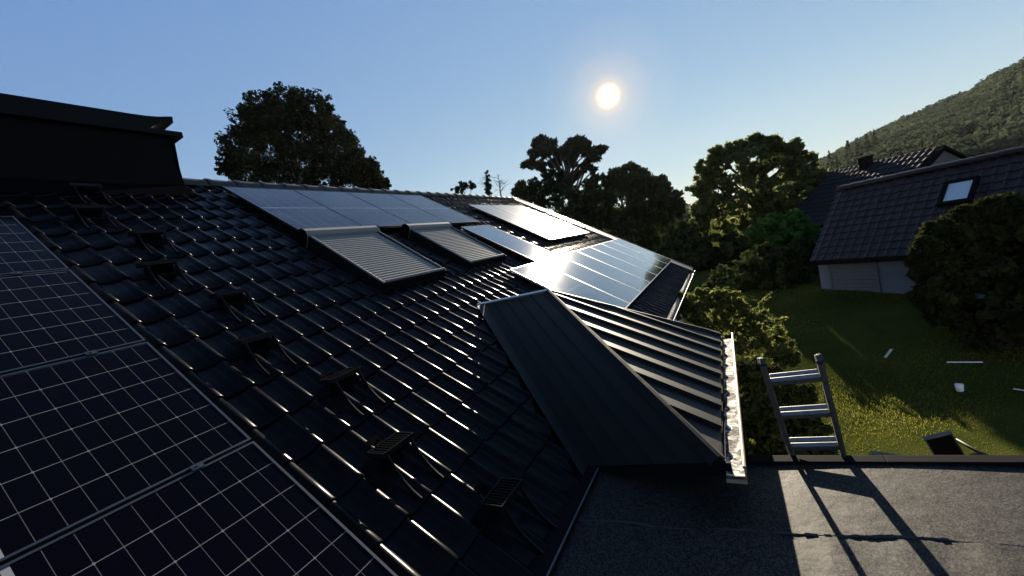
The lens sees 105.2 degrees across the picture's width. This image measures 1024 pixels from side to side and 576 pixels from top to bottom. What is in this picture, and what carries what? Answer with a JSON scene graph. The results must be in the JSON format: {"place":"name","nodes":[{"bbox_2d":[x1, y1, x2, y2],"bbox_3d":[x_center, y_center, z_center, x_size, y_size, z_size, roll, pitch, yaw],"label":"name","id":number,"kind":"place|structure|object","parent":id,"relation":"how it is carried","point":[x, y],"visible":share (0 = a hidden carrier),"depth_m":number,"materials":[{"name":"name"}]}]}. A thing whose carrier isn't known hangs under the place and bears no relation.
{"place":"outdoors","nodes":[
{"label":"outdoors","id":0,"kind":"place"},
{"bbox_2d":[0,0,1023,211],"label":"sky","id":1,"kind":"structure","parent":0,"point":[442,93],"materials":[{"name":"blue"}]},
{"bbox_2d":[552,455,1023,575],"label":"flat roof","id":2,"kind":"structure","parent":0,"point":[870,515],"depth_m":2.03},
{"bbox_2d":[634,207,1023,454],"bbox_3d":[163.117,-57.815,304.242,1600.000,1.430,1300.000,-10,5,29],"label":"lawn","id":3,"kind":"structure","parent":0,"point":[819,344],"depth_m":8.14,"materials":[{"name":"green plant"}]},
{"bbox_2d":[213,81,389,189],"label":"oak tree","id":4,"kind":"object","parent":3,"relation":"on","point":[271,118],"visible":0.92,"depth_m":42.75,"materials":[{"name":"green plant"}]},
{"bbox_2d":[0,93,694,575],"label":"tiled house","id":5,"kind":"structure","parent":3,"relation":"on","point":[398,317],"depth_m":3.49,"materials":[{"name":"black tile"}]},
{"bbox_2d":[0,216,68,275],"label":"solar module","id":6,"kind":"object","parent":5,"relation":"on","point":[23,249],"visible":0.91,"depth_m":3.04,"materials":[{"name":"blue"}]},
{"bbox_2d":[0,269,145,375],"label":"solar module","id":7,"kind":"object","parent":5,"relation":"attached to","point":[49,317],"visible":0.87,"depth_m":2.52,"materials":[{"name":"blue"}]},
{"bbox_2d":[66,183,111,204],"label":"roof step","id":8,"kind":"object","parent":5,"relation":"on","point":[86,188],"visible":0.99,"depth_m":4.41,"materials":[{"name":"black metal"}]},
{"bbox_2d":[66,205,117,229],"bbox_3d":[-4.269,-0.699,3.975,0.450,0.308,0.255,-10,5,29],"label":"roof step","id":9,"kind":"object","parent":5,"relation":"on","point":[79,211],"visible":1,"depth_m":3.97,"materials":[{"name":"black metal"}]},
{"bbox_2d":[0,342,250,565],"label":"solar module","id":10,"kind":"object","parent":5,"relation":"on","point":[84,440],"visible":0.92,"depth_m":1.93,"materials":[{"name":"blue"}]},
{"bbox_2d":[127,229,178,255],"bbox_3d":[-3.577,-0.437,3.895,0.450,0.308,0.255,-10,5,29],"label":"roof step","id":11,"kind":"object","parent":5,"relation":"on","point":[149,235],"visible":1,"depth_m":3.89,"materials":[{"name":"black metal"}]},
{"bbox_2d":[136,259,193,291],"bbox_3d":[-3.075,-0.103,3.458,0.450,0.308,0.255,-10,5,29],"label":"roof step","id":12,"kind":"object","parent":5,"relation":"on","point":[158,266],"visible":1,"depth_m":3.45,"materials":[{"name":"black metal"}]},
{"bbox_2d":[0,441,397,575],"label":"solar module","id":13,"kind":"object","parent":5,"relation":"on","point":[252,508],"visible":1,"depth_m":1.71,"materials":[{"name":"blue"}]},
{"bbox_2d":[208,287,265,323],"bbox_3d":[-2.384,0.158,3.378,0.450,0.308,0.255,-10,5,29],"label":"roof step","id":14,"kind":"object","parent":5,"relation":"on","point":[225,297],"visible":1,"depth_m":3.37,"materials":[{"name":"black metal"}]},
{"bbox_2d":[230,331,296,376],"bbox_3d":[-1.882,0.491,2.941,0.450,0.308,0.255,-10,5,29],"label":"roof step","id":15,"kind":"object","parent":5,"relation":"on","point":[247,342],"visible":1,"depth_m":2.93,"materials":[{"name":"black metal"}]},
{"bbox_2d":[222,186,361,231],"bbox_3d":[-3.289,-1.210,5.951,1.512,1.036,1.090,-10,5,29],"label":"solar module","id":16,"kind":"object","parent":5,"relation":"attached to","point":[293,209],"visible":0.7,"depth_m":5.86,"materials":[{"name":"blue"}]},
{"bbox_2d":[319,367,385,417],"bbox_3d":[-1.191,0.753,2.860,0.450,0.308,0.255,-10,5,29],"label":"roof step","id":17,"kind":"object","parent":5,"relation":"on","point":[340,379],"visible":1,"depth_m":2.85,"materials":[{"name":"black metal"}]},
{"bbox_2d":[294,190,410,227],"bbox_3d":[-2.776,-1.404,6.911,1.512,1.036,1.090,-10,5,29],"label":"solar module","id":18,"kind":"object","parent":5,"relation":"attached to","point":[356,209],"visible":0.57,"depth_m":6.84,"materials":[{"name":"blue"}]},
{"bbox_2d":[296,225,446,291],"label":"roof window","id":19,"kind":"structure","parent":5,"relation":"in","point":[379,261],"depth_m":5.06,"materials":[{"name":"black metal"}]},
{"bbox_2d":[347,192,447,223],"bbox_3d":[-2.264,-1.597,7.871,1.512,1.036,1.090,-10,5,29],"label":"solar module","id":20,"kind":"object","parent":5,"relation":"attached to","point":[405,211],"visible":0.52,"depth_m":7.84,"materials":[{"name":"blue"}]},
{"bbox_2d":[364,432,443,500],"bbox_3d":[-0.689,1.087,2.424,0.450,0.308,0.255,-10,5,29],"label":"roof step","id":21,"kind":"object","parent":5,"relation":"on","point":[388,448],"visible":1,"depth_m":2.42,"materials":[{"name":"black metal"}]},
{"bbox_2d":[389,194,479,223],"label":"solar module","id":22,"kind":"object","parent":5,"relation":"attached to","point":[443,212],"visible":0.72,"depth_m":8.78,"materials":[{"name":"blue"}]},
{"bbox_2d":[400,222,506,268],"bbox_3d":[-1.001,-0.776,6.884,1.275,0.986,1.230,-10,5,29],"label":"roof window","id":23,"kind":"structure","parent":5,"relation":"in","point":[442,238],"depth_m":6.65,"materials":[{"name":"black metal"}]},
{"bbox_2d":[461,225,555,261],"bbox_3d":[-0.052,-0.960,8.136,1.488,1.020,1.100,-10,5,29],"label":"solar module","id":24,"kind":"object","parent":5,"relation":"attached to","point":[518,247],"visible":0.89,"depth_m":8.02,"materials":[{"name":"blue"}]},
{"bbox_2d":[474,477,556,553],"bbox_3d":[0.002,1.348,2.343,0.450,0.308,0.255,-10,5,29],"label":"roof step","id":25,"kind":"object","parent":5,"relation":"on","point":[501,494],"visible":0.98,"depth_m":2.34,"materials":[{"name":"black metal"}]},
{"bbox_2d":[468,204,564,240],"bbox_3d":[0.125,-1.787,10.469,2.101,1.433,1.085,-10,5,29],"label":"solar collector","id":26,"kind":"object","parent":5,"relation":"on","point":[530,227],"visible":1,"depth_m":10.34,"materials":[{"name":"grey"}]},
{"bbox_2d":[491,205,577,237],"bbox_3d":[0.636,-1.979,11.424,2.101,1.433,1.085,-10,5,29],"label":"solar collector","id":27,"kind":"object","parent":5,"relation":"on","point":[566,233],"visible":0.83,"depth_m":11.37,"materials":[{"name":"grey"}]},
{"bbox_2d":[508,205,588,234],"bbox_3d":[1.146,-2.172,12.379,2.101,1.433,1.085,-10,5,29],"label":"solar collector","id":28,"kind":"object","parent":5,"relation":"on","point":[559,223],"visible":0.82,"depth_m":12.33,"materials":[{"name":"grey"}]},
{"bbox_2d":[510,262,629,308],"bbox_3d":[0.984,-0.002,6.527,1.546,1.059,1.090,-10,5,29],"label":"solar module","id":29,"kind":"object","parent":5,"relation":"attached to","point":[542,275],"visible":0.69,"depth_m":6.55,"materials":[{"name":"silver glass"}]},
{"bbox_2d":[538,255,640,303],"bbox_3d":[1.496,-0.195,7.484,1.546,1.059,1.090,-10,5,29],"label":"solar module","id":30,"kind":"object","parent":5,"relation":"attached to","point":[612,287],"visible":0.78,"depth_m":7.43,"materials":[{"name":"silver glass"}]},
{"bbox_2d":[559,251,649,292],"bbox_3d":[2.008,-0.388,8.442,1.546,1.059,1.090,-10,5,29],"label":"solar module","id":31,"kind":"object","parent":5,"relation":"attached to","point":[614,273],"visible":0.77,"depth_m":8.40,"materials":[{"name":"silver glass"}]},
{"bbox_2d":[576,247,656,282],"bbox_3d":[2.519,-0.581,9.400,1.546,1.059,1.090,-10,5,29],"label":"solar module","id":32,"kind":"object","parent":5,"relation":"attached to","point":[638,272],"visible":0.77,"depth_m":9.36,"materials":[{"name":"blue glass"}]},
{"bbox_2d":[590,244,662,275],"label":"solar module","id":33,"kind":"object","parent":5,"relation":"attached to","point":[641,264],"visible":0.74,"depth_m":10.31,"materials":[{"name":"blue glass"}]},
{"bbox_2d":[601,241,667,269],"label":"solar module","id":34,"kind":"object","parent":5,"relation":"attached to","point":[638,255],"visible":0.77,"depth_m":11.28,"materials":[{"name":"blue glass"}]},
{"bbox_2d":[611,239,671,263],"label":"solar module","id":35,"kind":"object","parent":5,"relation":"attached to","point":[644,251],"visible":0.84,"depth_m":12.26,"materials":[{"name":"blue glass"}]},
{"bbox_2d":[375,175,391,188],"bbox_3d":[-9.947,-3.661,34.501,1.643,12.861,1.323,-10,5,29],"label":"young tree","id":36,"kind":"object","parent":3,"relation":"on","point":[384,181],"visible":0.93,"depth_m":33.93,"materials":[{"name":"green plant"}]},
{"bbox_2d":[450,180,476,193],"bbox_3d":[-2.479,-2.878,27.137,1.942,9.222,1.066,-10,5,29],"label":"tree","id":37,"kind":"object","parent":3,"relation":"on","point":[462,187],"visible":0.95,"depth_m":26.72,"materials":[{"name":"green plant"}]},
{"bbox_2d":[480,170,492,195],"bbox_3d":[-1.062,-3.466,27.364,1.297,9.407,1.555,-10,5,29],"label":"fir tree","id":38,"kind":"object","parent":3,"relation":"on","point":[488,185],"visible":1,"depth_m":27.00,"materials":[{"name":"green plant"}]},
{"bbox_2d":[494,175,508,195],"bbox_3d":[0.005,-3.655,28.000,1.369,9.207,1.639,-14,5,-17],"label":"bare tree","id":39,"kind":"object","parent":3,"relation":"on","point":[500,185],"visible":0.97,"depth_m":27.76,"materials":[{"name":"brown plant"}]},
{"bbox_2d":[510,176,581,217],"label":"hedge tree","id":40,"kind":"object","parent":3,"relation":"on","point":[535,191],"visible":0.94,"depth_m":45.79,"materials":[{"name":"green plant"}]},
{"bbox_2d":[520,133,608,201],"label":"pine tree","id":41,"kind":"object","parent":3,"relation":"on","point":[569,152],"visible":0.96,"depth_m":50.30,"materials":[{"name":"green plant"}]},
{"bbox_2d":[477,289,747,483],"bbox_3d":[0.970,1.882,4.130,2.762,3.780,2.886,-10,5,29],"label":"metal roofed annex","id":42,"kind":"object","parent":3,"relation":"on","point":[613,389],"visible":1,"depth_m":3.27,"materials":[{"name":"silver metal"}]},
{"bbox_2d":[557,161,686,250],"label":"broad tree","id":43,"kind":"object","parent":3,"relation":"on","point":[663,204],"visible":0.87,"depth_m":44.36,"materials":[{"name":"green plant"}]},
{"bbox_2d":[598,203,693,239],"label":"distant wood","id":44,"kind":"object","parent":3,"relation":"on","point":[687,215],"depth_m":113.17,"materials":[{"name":"green plant"}]},
{"bbox_2d":[652,218,760,271],"bbox_3d":[11.842,-2.230,23.196,7.017,4.426,4.248,-10,5,29],"label":"dark thicket","id":45,"kind":"object","parent":3,"relation":"on","point":[689,244],"visible":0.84,"depth_m":22.75,"materials":[{"name":"green plant"}]},
{"bbox_2d":[675,285,802,369],"bbox_3d":[4.926,1.255,8.667,2.377,2.790,1.147,-10,5,29],"label":"flowering shrub","id":46,"kind":"object","parent":3,"relation":"on","point":[726,307],"visible":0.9,"depth_m":8.39,"materials":[{"name":"green plant"}]},
{"bbox_2d":[751,291,772,314],"bbox_3d":[5.180,0.308,8.124,0.456,0.460,0.139,-10,5,29],"label":"shrub shoot","id":47,"kind":"object","parent":46,"relation":"attached to","point":[762,302],"visible":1,"depth_m":8.11,"materials":[{"name":"green plant"}]},
{"bbox_2d":[763,316,788,325],"bbox_3d":[5.314,0.671,7.892,0.466,0.184,0.169,-10,5,29],"label":"shrub shoot","id":48,"kind":"object","parent":46,"relation":"attached to","point":[780,319],"visible":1,"depth_m":7.87,"materials":[{"name":"green plant"}]},
{"bbox_2d":[684,131,829,234],"bbox_3d":[15.486,-5.992,25.232,8.560,7.692,4.717,-10,5,29],"label":"walnut tree","id":49,"kind":"object","parent":3,"relation":"on","point":[761,196],"visible":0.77,"depth_m":24.30,"materials":[{"name":"green plant"}]},
{"bbox_2d":[701,237,818,294],"bbox_3d":[9.392,-0.503,14.892,4.121,2.556,2.593,-10,5,29],"label":"shade bush","id":50,"kind":"object","parent":3,"relation":"on","point":[784,269],"visible":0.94,"depth_m":14.26,"materials":[{"name":"green plant"}]},
{"bbox_2d":[742,208,820,263],"bbox_3d":[11.427,-1.868,16.510,2.856,2.829,2.085,-10,5,29],"label":"round bush","id":51,"kind":"object","parent":3,"relation":"on","point":[780,229],"visible":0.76,"depth_m":16.15,"materials":[{"name":"green plant"}]},
{"bbox_2d":[724,354,839,454],"bbox_3d":[3.801,2.027,5.690,1.564,2.307,1.101,-8,6,44],"label":"shaded hedge","id":52,"kind":"object","parent":3,"relation":"on","point":[760,426],"visible":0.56,"depth_m":5.46,"materials":[{"name":"green plant"}]},
{"bbox_2d":[757,354,846,456],"bbox_3d":[2.399,1.870,2.852,0.318,3.350,1.567,-8,6,44],"label":"extension ladder","id":53,"kind":"object","parent":3,"relation":"on","point":[819,374],"visible":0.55,"depth_m":2.34,"materials":[{"name":"metal"}]},
{"bbox_2d":[796,145,969,243],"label":"dark roofed house","id":54,"kind":"structure","parent":3,"relation":"on","point":[816,204],"depth_m":19.67,"materials":[{"name":"black tile"}]},
{"bbox_2d":[868,450,898,455],"bbox_3d":[5.117,2.450,5.361,0.484,0.593,0.315,-10,5,29],"label":"dark board","id":55,"kind":"object","parent":3,"relation":"on","point":[876,453],"visible":0.2,"depth_m":5.26,"materials":[{"name":"black"}]},
{"bbox_2d":[884,349,892,357],"bbox_3d":[8.465,1.468,8.803,0.395,0.082,0.050,-15,5,-29],"label":"wooden slat","id":56,"kind":"object","parent":3,"relation":"on","point":[888,353],"visible":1,"depth_m":8.78,"materials":[{"name":"grey wood"}]},
{"bbox_2d":[807,146,1023,298],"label":"neighbour house","id":57,"kind":"structure","parent":3,"relation":"on","point":[869,231],"depth_m":11.08,"materials":[{"name":"grey tile"}]},
{"bbox_2d":[827,262,881,291],"bbox_3d":[10.296,-0.456,11.841,0.050,1.150,1.300,-14,5,-19],"label":"shutter door","id":58,"kind":"structure","parent":57,"relation":"in","point":[833,283],"depth_m":11.78,"materials":[{"name":"grey metal"}]},
{"bbox_2d":[937,175,980,207],"bbox_3d":[11.409,-2.457,9.999,0.620,0.637,0.606,0,14,71],"label":"roof window","id":59,"kind":"structure","parent":57,"relation":"in","point":[962,190],"depth_m":9.97,"materials":[{"name":"black"}]},
{"bbox_2d":[922,430,964,454],"bbox_3d":[5.932,2.229,5.341,0.559,0.723,0.249,-14,5,-20],"label":"black board","id":60,"kind":"object","parent":3,"relation":"on","point":[944,443],"visible":0.57,"depth_m":5.28,"materials":[{"name":"black"}]},
{"bbox_2d":[954,383,963,391],"bbox_3d":[8.223,1.830,7.194,0.120,0.130,0.117,-10,5,29],"label":"white cup","id":61,"kind":"object","parent":3,"relation":"on","point":[959,387],"visible":1,"depth_m":7.16,"materials":[{"name":"white plastic"}]},
{"bbox_2d":[903,191,1023,352],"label":"yew tree","id":62,"kind":"object","parent":3,"relation":"on","point":[958,259],"visible":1,"depth_m":7.85,"materials":[{"name":"green plant"}]},
{"bbox_2d":[947,361,982,362],"bbox_3d":[9.105,1.492,7.880,0.493,0.030,0.030,-9,6,36],"label":"white batten","id":63,"kind":"object","parent":3,"relation":"on","point":[965,362],"visible":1,"depth_m":7.87,"materials":[{"name":"white plastic"}]},
{"bbox_2d":[956,438,988,454],"bbox_3d":[6.703,2.330,5.659,0.044,0.133,0.459,-13,5,-5],"label":"black hose","id":64,"kind":"object","parent":3,"relation":"on","point":[970,447],"visible":0.57,"depth_m":5.70,"materials":[{"name":"black"}]},
{"bbox_2d":[737,131,1023,206],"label":"hill","id":65,"kind":"structure","parent":0,"point":[971,133],"depth_m":83.09,"materials":[{"name":"green plant"}]},
{"bbox_2d":[826,150,834,170],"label":"fir tree","id":66,"kind":"object","parent":65,"relation":"on","point":[830,158],"visible":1,"depth_m":115.07,"materials":[{"name":"green plant"}]},
{"bbox_2d":[834,153,840,169],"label":"fir tree","id":67,"kind":"object","parent":65,"relation":"on","point":[837,162],"visible":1,"depth_m":117.43,"materials":[{"name":"green plant"}]},
{"bbox_2d":[844,140,854,165],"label":"fir tree","id":68,"kind":"object","parent":65,"relation":"on","point":[849,149],"visible":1,"depth_m":118.87,"materials":[{"name":"green plant"}]},
{"bbox_2d":[855,137,863,157],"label":"fir tree","id":69,"kind":"object","parent":65,"relation":"on","point":[858,150],"visible":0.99,"depth_m":120.50,"materials":[{"name":"green plant"}]},
{"bbox_2d":[863,134,873,153],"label":"fir tree","id":70,"kind":"object","parent":65,"relation":"on","point":[868,147],"visible":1,"depth_m":122.42,"materials":[{"name":"green plant"}]},
{"bbox_2d":[871,130,879,152],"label":"fir tree","id":71,"kind":"object","parent":65,"relation":"on","point":[875,143],"visible":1,"depth_m":124.40,"materials":[{"name":"green plant"}]},
{"bbox_2d":[773,57,1023,191],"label":"hillside wood","id":72,"kind":"object","parent":65,"relation":"on","point":[989,111],"visible":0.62,"depth_m":126.13,"materials":[{"name":"green plant"}]}
]}

